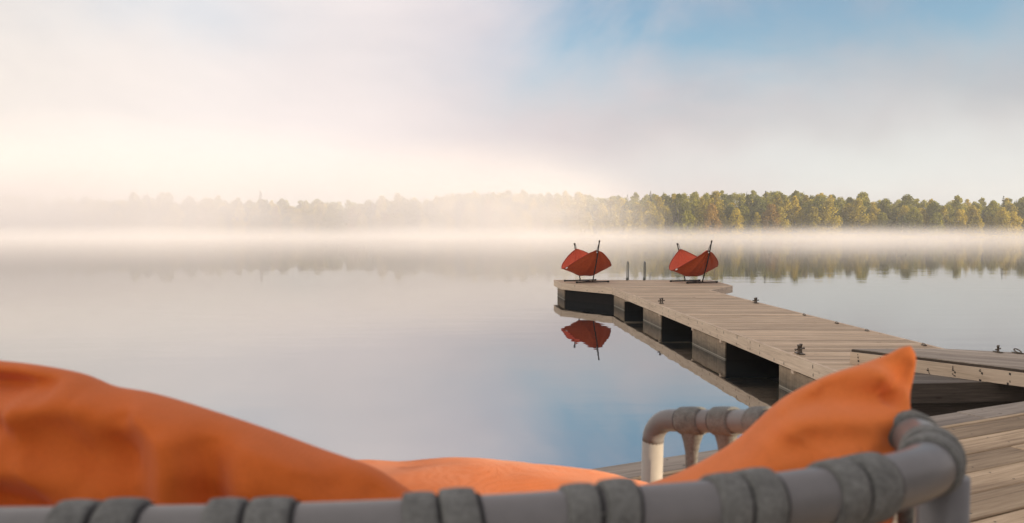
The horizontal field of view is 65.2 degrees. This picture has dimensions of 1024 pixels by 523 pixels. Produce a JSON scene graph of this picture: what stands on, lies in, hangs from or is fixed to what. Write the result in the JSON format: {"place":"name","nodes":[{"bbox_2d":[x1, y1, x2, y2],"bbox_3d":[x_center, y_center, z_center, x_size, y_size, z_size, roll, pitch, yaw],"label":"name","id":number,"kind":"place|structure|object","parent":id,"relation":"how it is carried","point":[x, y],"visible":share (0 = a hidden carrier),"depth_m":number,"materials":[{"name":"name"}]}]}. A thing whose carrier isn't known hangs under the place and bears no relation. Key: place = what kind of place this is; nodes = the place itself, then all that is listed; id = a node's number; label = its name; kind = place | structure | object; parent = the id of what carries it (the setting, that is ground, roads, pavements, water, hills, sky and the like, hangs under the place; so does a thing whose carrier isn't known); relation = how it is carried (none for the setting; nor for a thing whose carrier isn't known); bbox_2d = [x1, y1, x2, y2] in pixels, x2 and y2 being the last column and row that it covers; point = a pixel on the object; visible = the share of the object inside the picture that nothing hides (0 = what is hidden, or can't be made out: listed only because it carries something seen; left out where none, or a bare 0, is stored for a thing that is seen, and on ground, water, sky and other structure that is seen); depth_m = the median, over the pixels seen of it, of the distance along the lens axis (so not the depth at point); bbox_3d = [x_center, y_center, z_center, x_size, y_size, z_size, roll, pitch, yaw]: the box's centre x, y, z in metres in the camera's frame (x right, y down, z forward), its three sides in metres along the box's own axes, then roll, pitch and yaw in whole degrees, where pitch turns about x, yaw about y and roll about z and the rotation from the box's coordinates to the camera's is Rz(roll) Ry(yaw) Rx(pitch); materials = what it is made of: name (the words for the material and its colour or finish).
{"place":"outdoors","nodes":[
{"label":"outdoors","id":0,"kind":"place"},
{"bbox_2d":[0,237,1023,468],"bbox_3d":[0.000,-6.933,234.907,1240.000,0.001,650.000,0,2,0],"label":"lake","id":1,"kind":"structure","parent":0,"point":[394,348],"depth_m":17.94,"materials":[{"name":"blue liquid"}]},
{"bbox_2d":[554,261,1023,415],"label":"floating dock","id":2,"kind":"object","parent":1,"relation":"on","point":[802,349],"visible":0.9,"depth_m":13.04,"materials":[{"name":"brown wood"}]},
{"bbox_2d":[564,240,608,282],"bbox_3d":[2.320,-0.018,24.968,1.120,1.313,1.875,-1,2,-20],"label":"hammock stand","id":3,"kind":"object","parent":2,"relation":"on","point":[593,280],"visible":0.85,"depth_m":24.54,"materials":[{"name":"black metal"}]},
{"bbox_2d":[561,244,610,275],"bbox_3d":[2.326,-0.058,24.968,1.402,1.020,1.437,1,2,27],"label":"hammock","id":4,"kind":"object","parent":3,"relation":"hanging from","point":[578,262],"visible":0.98,"depth_m":24.61,"materials":[{"name":"red fabric"}]},
{"bbox_2d":[670,240,717,283],"bbox_3d":[5.620,-0.011,24.768,1.120,1.313,1.875,-1,2,-22],"label":"hammock stand","id":5,"kind":"object","parent":2,"relation":"on","point":[696,281],"visible":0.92,"depth_m":24.46,"materials":[{"name":"black metal"}]},
{"bbox_2d":[669,243,717,276],"bbox_3d":[5.626,-0.047,24.769,1.402,1.026,1.437,1,2,25],"label":"hammock","id":6,"kind":"object","parent":5,"relation":"hanging from","point":[685,263],"visible":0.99,"depth_m":24.45,"materials":[{"name":"red fabric"}]},
{"bbox_2d":[850,345,1023,386],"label":"landing platform","id":7,"kind":"structure","parent":2,"relation":"on","point":[999,367],"depth_m":8.84,"materials":[{"name":"grey wood"}]},
{"bbox_2d":[592,401,1023,522],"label":"shore deck","id":8,"kind":"structure","parent":1,"relation":"in","point":[991,439],"depth_m":4.00,"materials":[{"name":"brown wood"}]},
{"bbox_2d":[0,406,970,522],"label":"lounge chair","id":9,"kind":"object","parent":8,"relation":"on","point":[920,471],"visible":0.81,"depth_m":0.57,"materials":[{"name":"grey wicker"}]},
{"bbox_2d":[357,457,646,494],"bbox_3d":[-0.270,0.566,1.143,1.260,0.441,0.920,0,2,0],"label":"seat cushion","id":10,"kind":"object","parent":9,"relation":"on","point":[483,476],"visible":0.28,"depth_m":1.34,"materials":[{"name":"orange fabric"}]},
{"bbox_2d":[0,361,411,506],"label":"back cushion","id":11,"kind":"object","parent":10,"relation":"on","point":[65,434],"visible":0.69,"depth_m":0.77,"materials":[{"name":"orange fabric"}]},
{"bbox_2d":[644,346,915,522],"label":"scatter cushion","id":12,"kind":"object","parent":9,"relation":"on","point":[851,410],"visible":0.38,"depth_m":0.86,"materials":[{"name":"orange fabric"}]},
{"bbox_2d":[0,0,1023,209],"label":"sky","id":13,"kind":"structure","parent":0,"point":[358,101],"materials":[{"name":"white"}]},
{"bbox_2d":[2,225,1023,236],"bbox_3d":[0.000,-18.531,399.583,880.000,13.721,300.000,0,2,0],"label":"shore","id":14,"kind":"structure","parent":0,"point":[456,232],"depth_m":268.23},
{"bbox_2d":[71,209,83,235],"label":"broadleaf tree","id":15,"kind":"object","parent":14,"relation":"on","point":[79,227],"visible":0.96,"depth_m":268.26,"materials":[{"name":"yellow plant"}]},
{"bbox_2d":[99,212,114,234],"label":"broadleaf tree","id":16,"kind":"object","parent":14,"relation":"on","point":[108,217],"visible":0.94,"depth_m":267.81,"materials":[{"name":"green plant"}]},
{"bbox_2d":[126,191,139,224],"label":"broadleaf tree","id":17,"kind":"object","parent":14,"relation":"on","point":[133,201],"visible":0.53,"depth_m":281.07,"materials":[{"name":"green plant"}]},
{"bbox_2d":[128,206,150,235],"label":"broadleaf tree","id":18,"kind":"object","parent":14,"relation":"on","point":[138,223],"visible":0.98,"depth_m":264.90,"materials":[{"name":"yellow plant"}]},
{"bbox_2d":[160,192,175,216],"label":"broadleaf tree","id":19,"kind":"object","parent":14,"relation":"on","point":[167,202],"visible":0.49,"depth_m":271.81,"materials":[{"name":"green plant"}]},
{"bbox_2d":[179,217,194,235],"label":"broadleaf tree","id":20,"kind":"object","parent":14,"relation":"on","point":[187,222],"visible":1,"depth_m":264.68,"materials":[{"name":"green plant"}]},
{"bbox_2d":[183,196,197,231],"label":"broadleaf tree","id":21,"kind":"object","parent":14,"relation":"on","point":[188,210],"visible":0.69,"depth_m":272.15,"materials":[{"name":"green plant"}]},
{"bbox_2d":[205,203,218,234],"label":"broadleaf tree","id":22,"kind":"object","parent":14,"relation":"on","point":[212,221],"visible":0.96,"depth_m":267.52,"materials":[{"name":"yellow plant"}]},
{"bbox_2d":[216,212,227,235],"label":"broadleaf tree","id":23,"kind":"object","parent":14,"relation":"on","point":[220,226],"visible":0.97,"depth_m":266.52,"materials":[{"name":"yellow plant"}]},
{"bbox_2d":[231,202,247,233],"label":"broadleaf tree","id":24,"kind":"object","parent":14,"relation":"on","point":[239,226],"visible":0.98,"depth_m":269.73,"materials":[{"name":"yellow plant"}]},
{"bbox_2d":[249,215,260,233],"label":"broadleaf tree","id":25,"kind":"object","parent":14,"relation":"on","point":[255,218],"visible":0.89,"depth_m":271.15,"materials":[{"name":"green plant"}]},
{"bbox_2d":[257,211,273,234],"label":"broadleaf tree","id":26,"kind":"object","parent":14,"relation":"on","point":[265,223],"visible":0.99,"depth_m":268.92,"materials":[{"name":"green plant"}]},
{"bbox_2d":[270,206,281,234],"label":"broadleaf tree","id":27,"kind":"object","parent":14,"relation":"on","point":[275,214],"visible":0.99,"depth_m":270.38,"materials":[{"name":"green plant"}]},
{"bbox_2d":[281,216,293,234],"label":"broadleaf tree","id":28,"kind":"object","parent":14,"relation":"on","point":[285,227],"visible":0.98,"depth_m":271.26,"materials":[{"name":"green plant"}]},
{"bbox_2d":[290,208,306,234],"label":"broadleaf tree","id":29,"kind":"object","parent":14,"relation":"on","point":[296,216],"visible":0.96,"depth_m":272.17,"materials":[{"name":"yellow plant"}]},
{"bbox_2d":[299,205,314,232],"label":"broadleaf tree","id":30,"kind":"object","parent":14,"relation":"on","point":[306,212],"visible":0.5,"depth_m":276.41,"materials":[{"name":"yellow plant"}]},
{"bbox_2d":[314,201,328,234],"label":"broadleaf tree","id":31,"kind":"object","parent":14,"relation":"on","point":[319,209],"visible":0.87,"depth_m":271.06,"materials":[{"name":"yellow plant"}]},
{"bbox_2d":[319,210,339,235],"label":"broadleaf tree","id":32,"kind":"object","parent":14,"relation":"on","point":[329,226],"visible":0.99,"depth_m":268.38,"materials":[{"name":"green plant"}]},
{"bbox_2d":[323,202,339,232],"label":"broadleaf tree","id":33,"kind":"object","parent":14,"relation":"on","point":[334,208],"visible":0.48,"depth_m":275.11,"materials":[{"name":"green plant"}]},
{"bbox_2d":[336,211,353,234],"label":"broadleaf tree","id":34,"kind":"object","parent":14,"relation":"on","point":[343,221],"visible":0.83,"depth_m":270.51,"materials":[{"name":"green plant"}]},
{"bbox_2d":[346,206,358,234],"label":"broadleaf tree","id":35,"kind":"object","parent":14,"relation":"on","point":[353,218],"visible":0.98,"depth_m":268.47,"materials":[{"name":"green plant"}]},
{"bbox_2d":[355,213,369,234],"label":"broadleaf tree","id":36,"kind":"object","parent":14,"relation":"on","point":[363,229],"visible":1,"depth_m":268.41,"materials":[{"name":"yellow plant"}]},
{"bbox_2d":[364,203,380,231],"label":"broadleaf tree","id":37,"kind":"object","parent":14,"relation":"on","point":[371,211],"visible":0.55,"depth_m":274.01,"materials":[{"name":"green plant"}]},
{"bbox_2d":[369,215,379,235],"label":"broadleaf tree","id":38,"kind":"object","parent":14,"relation":"on","point":[374,223],"visible":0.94,"depth_m":265.20,"materials":[{"name":"yellow plant"}]},
{"bbox_2d":[375,195,390,231],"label":"broadleaf tree","id":39,"kind":"object","parent":14,"relation":"on","point":[381,205],"visible":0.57,"depth_m":272.20,"materials":[{"name":"yellow plant"}]},
{"bbox_2d":[378,213,394,236],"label":"broadleaf tree","id":40,"kind":"object","parent":14,"relation":"on","point":[385,221],"visible":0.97,"depth_m":263.49,"materials":[{"name":"green plant"}]},
{"bbox_2d":[389,192,401,230],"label":"broadleaf tree","id":41,"kind":"object","parent":14,"relation":"on","point":[397,204],"visible":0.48,"depth_m":274.12,"materials":[{"name":"yellow plant"}]},
{"bbox_2d":[393,213,406,233],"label":"broadleaf tree","id":42,"kind":"object","parent":14,"relation":"on","point":[400,224],"visible":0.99,"depth_m":266.24,"materials":[{"name":"yellow plant"}]},
{"bbox_2d":[400,198,414,230],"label":"broadleaf tree","id":43,"kind":"object","parent":14,"relation":"on","point":[405,208],"visible":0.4,"depth_m":271.40,"materials":[{"name":"green plant"}]},
{"bbox_2d":[406,200,421,232],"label":"broadleaf tree","id":44,"kind":"object","parent":14,"relation":"on","point":[414,222],"visible":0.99,"depth_m":266.98,"materials":[{"name":"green plant"}]},
{"bbox_2d":[419,217,430,235],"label":"broadleaf tree","id":45,"kind":"object","parent":14,"relation":"on","point":[424,222],"visible":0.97,"depth_m":262.78,"materials":[{"name":"yellow plant"}]},
{"bbox_2d":[423,200,436,231],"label":"broadleaf tree","id":46,"kind":"object","parent":14,"relation":"on","point":[430,204],"visible":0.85,"depth_m":268.98,"materials":[{"name":"green plant"}]},
{"bbox_2d":[0,189,1023,229],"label":"forest","id":47,"kind":"object","parent":14,"relation":"on","point":[525,200],"visible":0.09,"depth_m":302.69,"materials":[{"name":"green plant"}]},
{"bbox_2d":[0,231,1023,236],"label":"undergrowth","id":48,"kind":"object","parent":14,"relation":"on","point":[460,235],"visible":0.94,"depth_m":263.92,"materials":[{"name":"green plant"}]},
{"bbox_2d":[559,209,567,232],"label":"broadleaf tree","id":49,"kind":"object","parent":14,"relation":"on","point":[564,218],"visible":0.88,"depth_m":273.99,"materials":[{"name":"green plant"}]},
{"bbox_2d":[560,193,572,223],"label":"broadleaf tree","id":50,"kind":"object","parent":14,"relation":"on","point":[565,203],"visible":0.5,"depth_m":284.20,"materials":[{"name":"yellow plant"}]},
{"bbox_2d":[569,191,586,224],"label":"broadleaf tree","id":51,"kind":"object","parent":14,"relation":"on","point":[577,197],"visible":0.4,"depth_m":287.64,"materials":[{"name":"yellow plant"}]},
{"bbox_2d":[572,204,584,226],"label":"broadleaf tree","id":52,"kind":"object","parent":14,"relation":"on","point":[577,213],"visible":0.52,"depth_m":278.78,"materials":[{"name":"yellow plant"}]},
{"bbox_2d":[579,211,593,234],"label":"broadleaf tree","id":53,"kind":"object","parent":14,"relation":"on","point":[586,220],"visible":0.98,"depth_m":270.54,"materials":[{"name":"yellow plant"}]},
{"bbox_2d":[593,203,608,231],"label":"broadleaf tree","id":54,"kind":"object","parent":14,"relation":"on","point":[603,207],"visible":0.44,"depth_m":275.93,"materials":[{"name":"yellow plant"}]},
{"bbox_2d":[596,209,607,234],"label":"broadleaf tree","id":55,"kind":"object","parent":14,"relation":"on","point":[603,226],"visible":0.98,"depth_m":270.64,"materials":[{"name":"yellow plant"}]},
{"bbox_2d":[606,205,623,234],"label":"broadleaf tree","id":56,"kind":"object","parent":14,"relation":"on","point":[614,217],"visible":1,"depth_m":270.10,"materials":[{"name":"yellow plant"}]},
{"bbox_2d":[614,197,629,228],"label":"broadleaf tree","id":57,"kind":"object","parent":14,"relation":"on","point":[620,203],"visible":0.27,"depth_m":277.20,"materials":[{"name":"yellow plant"}]},
{"bbox_2d":[621,210,637,234],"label":"broadleaf tree","id":58,"kind":"object","parent":14,"relation":"on","point":[630,220],"visible":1,"depth_m":269.44,"materials":[{"name":"yellow plant"}]},
{"bbox_2d":[635,211,646,235],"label":"broadleaf tree","id":59,"kind":"object","parent":14,"relation":"on","point":[640,218],"visible":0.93,"depth_m":268.64,"materials":[{"name":"yellow plant"}]},
{"bbox_2d":[642,202,658,232],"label":"broadleaf tree","id":60,"kind":"object","parent":14,"relation":"on","point":[650,208],"visible":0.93,"depth_m":270.12,"materials":[{"name":"yellow plant"}]},
{"bbox_2d":[655,212,665,234],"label":"broadleaf tree","id":61,"kind":"object","parent":14,"relation":"on","point":[660,230],"visible":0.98,"depth_m":267.68,"materials":[{"name":"yellow plant"}]},
{"bbox_2d":[659,206,673,230],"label":"broadleaf tree","id":62,"kind":"object","parent":14,"relation":"on","point":[666,212],"visible":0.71,"depth_m":272.39,"materials":[{"name":"green plant"}]},
{"bbox_2d":[670,193,685,226],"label":"broadleaf tree","id":63,"kind":"object","parent":14,"relation":"on","point":[680,207],"visible":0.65,"depth_m":282.55,"materials":[{"name":"green plant"}]},
{"bbox_2d":[679,210,695,233],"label":"broadleaf tree","id":64,"kind":"object","parent":14,"relation":"on","point":[688,219],"visible":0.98,"depth_m":266.33,"materials":[{"name":"green plant"}]},
{"bbox_2d":[692,211,704,233],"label":"broadleaf tree","id":65,"kind":"object","parent":14,"relation":"on","point":[699,228],"visible":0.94,"depth_m":266.08,"materials":[{"name":"green plant"}]},
{"bbox_2d":[693,199,713,227],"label":"broadleaf tree","id":66,"kind":"object","parent":14,"relation":"on","point":[704,204],"visible":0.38,"depth_m":271.29,"materials":[{"name":"green plant"}]},
{"bbox_2d":[702,203,722,234],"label":"broadleaf tree","id":67,"kind":"object","parent":14,"relation":"on","point":[712,212],"visible":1,"depth_m":265.22,"materials":[{"name":"orange plant"}]},
{"bbox_2d":[703,191,726,225],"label":"broadleaf tree","id":68,"kind":"object","parent":14,"relation":"on","point":[715,197],"visible":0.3,"depth_m":281.47,"materials":[{"name":"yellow plant"}]},
{"bbox_2d":[727,208,744,234],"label":"broadleaf tree","id":69,"kind":"object","parent":14,"relation":"on","point":[737,220],"visible":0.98,"depth_m":265.15,"materials":[{"name":"yellow plant"}]},
{"bbox_2d":[737,205,752,232],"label":"broadleaf tree","id":70,"kind":"object","parent":14,"relation":"on","point":[744,210],"visible":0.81,"depth_m":266.99,"materials":[{"name":"green plant"}]},
{"bbox_2d":[751,212,761,235],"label":"broadleaf tree","id":71,"kind":"object","parent":14,"relation":"on","point":[757,217],"visible":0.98,"depth_m":263.98,"materials":[{"name":"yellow plant"}]},
{"bbox_2d":[749,197,767,230],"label":"broadleaf tree","id":72,"kind":"object","parent":14,"relation":"on","point":[758,205],"visible":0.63,"depth_m":270.00,"materials":[{"name":"green plant"}]},
{"bbox_2d":[760,204,783,236],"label":"broadleaf tree","id":73,"kind":"object","parent":14,"relation":"on","point":[767,216],"visible":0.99,"depth_m":263.90,"materials":[{"name":"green plant"}]},
{"bbox_2d":[769,206,790,235],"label":"broadleaf tree","id":74,"kind":"object","parent":14,"relation":"on","point":[785,224],"visible":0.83,"depth_m":264.57,"materials":[{"name":"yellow plant"}]},
{"bbox_2d":[782,200,794,231],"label":"broadleaf tree","id":75,"kind":"object","parent":14,"relation":"on","point":[787,210],"visible":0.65,"depth_m":269.20,"materials":[{"name":"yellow plant"}]},
{"bbox_2d":[789,196,800,230],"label":"broadleaf tree","id":76,"kind":"object","parent":14,"relation":"on","point":[795,203],"visible":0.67,"depth_m":272.14,"materials":[{"name":"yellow plant"}]},
{"bbox_2d":[796,209,807,233],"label":"broadleaf tree","id":77,"kind":"object","parent":14,"relation":"on","point":[801,216],"visible":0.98,"depth_m":267.40,"materials":[{"name":"green plant"}]},
{"bbox_2d":[804,206,824,235],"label":"broadleaf tree","id":78,"kind":"object","parent":14,"relation":"on","point":[814,221],"visible":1,"depth_m":264.88,"materials":[{"name":"yellow plant"}]},
{"bbox_2d":[812,195,830,226],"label":"broadleaf tree","id":79,"kind":"object","parent":14,"relation":"on","point":[818,201],"visible":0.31,"depth_m":274.55,"materials":[{"name":"green plant"}]},
{"bbox_2d":[819,199,842,235],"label":"broadleaf tree","id":80,"kind":"object","parent":14,"relation":"on","point":[827,211],"visible":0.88,"depth_m":264.93,"materials":[{"name":"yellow plant"}]},
{"bbox_2d":[841,203,857,228],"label":"broadleaf tree","id":81,"kind":"object","parent":14,"relation":"on","point":[847,209],"visible":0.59,"depth_m":270.38,"materials":[{"name":"green plant"}]},
{"bbox_2d":[847,198,870,232],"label":"broadleaf tree","id":82,"kind":"object","parent":14,"relation":"on","point":[856,213],"visible":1,"depth_m":267.76,"materials":[{"name":"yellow plant"}]},
{"bbox_2d":[865,213,879,232],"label":"broadleaf tree","id":83,"kind":"object","parent":14,"relation":"on","point":[873,219],"visible":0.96,"depth_m":267.49,"materials":[{"name":"green plant"}]},
{"bbox_2d":[875,212,890,232],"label":"broadleaf tree","id":84,"kind":"object","parent":14,"relation":"on","point":[883,221],"visible":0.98,"depth_m":267.23,"materials":[{"name":"green plant"}]},
{"bbox_2d":[876,198,897,230],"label":"broadleaf tree","id":85,"kind":"object","parent":14,"relation":"on","point":[885,205],"visible":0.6,"depth_m":271.84,"materials":[{"name":"green plant"}]},
{"bbox_2d":[894,215,910,235],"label":"broadleaf tree","id":86,"kind":"object","parent":14,"relation":"on","point":[902,225],"visible":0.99,"depth_m":262.34,"materials":[{"name":"green plant"}]},
{"bbox_2d":[895,194,915,214],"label":"broadleaf tree","id":87,"kind":"object","parent":14,"relation":"on","point":[907,200],"visible":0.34,"depth_m":276.75,"materials":[{"name":"green plant"}]},
{"bbox_2d":[906,207,923,233],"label":"broadleaf tree","id":88,"kind":"object","parent":14,"relation":"on","point":[913,215],"visible":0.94,"depth_m":263.88,"materials":[{"name":"green plant"}]},
{"bbox_2d":[918,207,929,231],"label":"broadleaf tree","id":89,"kind":"object","parent":14,"relation":"on","point":[926,222],"visible":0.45,"depth_m":266.94,"materials":[{"name":"green plant"}]},
{"bbox_2d":[923,200,946,232],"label":"broadleaf tree","id":90,"kind":"object","parent":14,"relation":"on","point":[933,207],"visible":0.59,"depth_m":266.58,"materials":[{"name":"green plant"}]},
{"bbox_2d":[927,212,945,236],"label":"broadleaf tree","id":91,"kind":"object","parent":14,"relation":"on","point":[936,222],"visible":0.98,"depth_m":259.10,"materials":[{"name":"green plant"}]},
{"bbox_2d":[939,206,951,233],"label":"broadleaf tree","id":92,"kind":"object","parent":14,"relation":"on","point":[944,212],"visible":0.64,"depth_m":262.46,"materials":[{"name":"yellow plant"}]},
{"bbox_2d":[944,204,957,232],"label":"broadleaf tree","id":93,"kind":"object","parent":14,"relation":"on","point":[949,209],"visible":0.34,"depth_m":267.36,"materials":[{"name":"green plant"}]},
{"bbox_2d":[950,195,964,228],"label":"broadleaf tree","id":94,"kind":"object","parent":14,"relation":"on","point":[957,202],"visible":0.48,"depth_m":271.25,"materials":[{"name":"green plant"}]},
{"bbox_2d":[952,209,963,233],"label":"broadleaf tree","id":95,"kind":"object","parent":14,"relation":"on","point":[959,216],"visible":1,"depth_m":262.00,"materials":[{"name":"yellow plant"}]},
{"bbox_2d":[967,214,984,235],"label":"broadleaf tree","id":96,"kind":"object","parent":14,"relation":"on","point":[974,225],"visible":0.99,"depth_m":257.54,"materials":[{"name":"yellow plant"}]},
{"bbox_2d":[979,201,1000,230],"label":"broadleaf tree","id":97,"kind":"object","parent":14,"relation":"on","point":[991,209],"visible":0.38,"depth_m":265.79,"materials":[{"name":"green plant"}]},
{"bbox_2d":[984,215,995,235],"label":"broadleaf tree","id":98,"kind":"object","parent":14,"relation":"on","point":[989,231],"visible":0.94,"depth_m":258.49,"materials":[{"name":"green plant"}]},
{"bbox_2d":[991,207,1012,235],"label":"broadleaf tree","id":99,"kind":"object","parent":14,"relation":"on","point":[1003,219],"visible":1,"depth_m":257.02,"materials":[{"name":"yellow plant"}]},
{"bbox_2d":[1005,211,1023,235],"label":"broadleaf tree","id":100,"kind":"object","parent":14,"relation":"on","point":[1015,220],"visible":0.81,"depth_m":257.41,"materials":[{"name":"yellow plant"}]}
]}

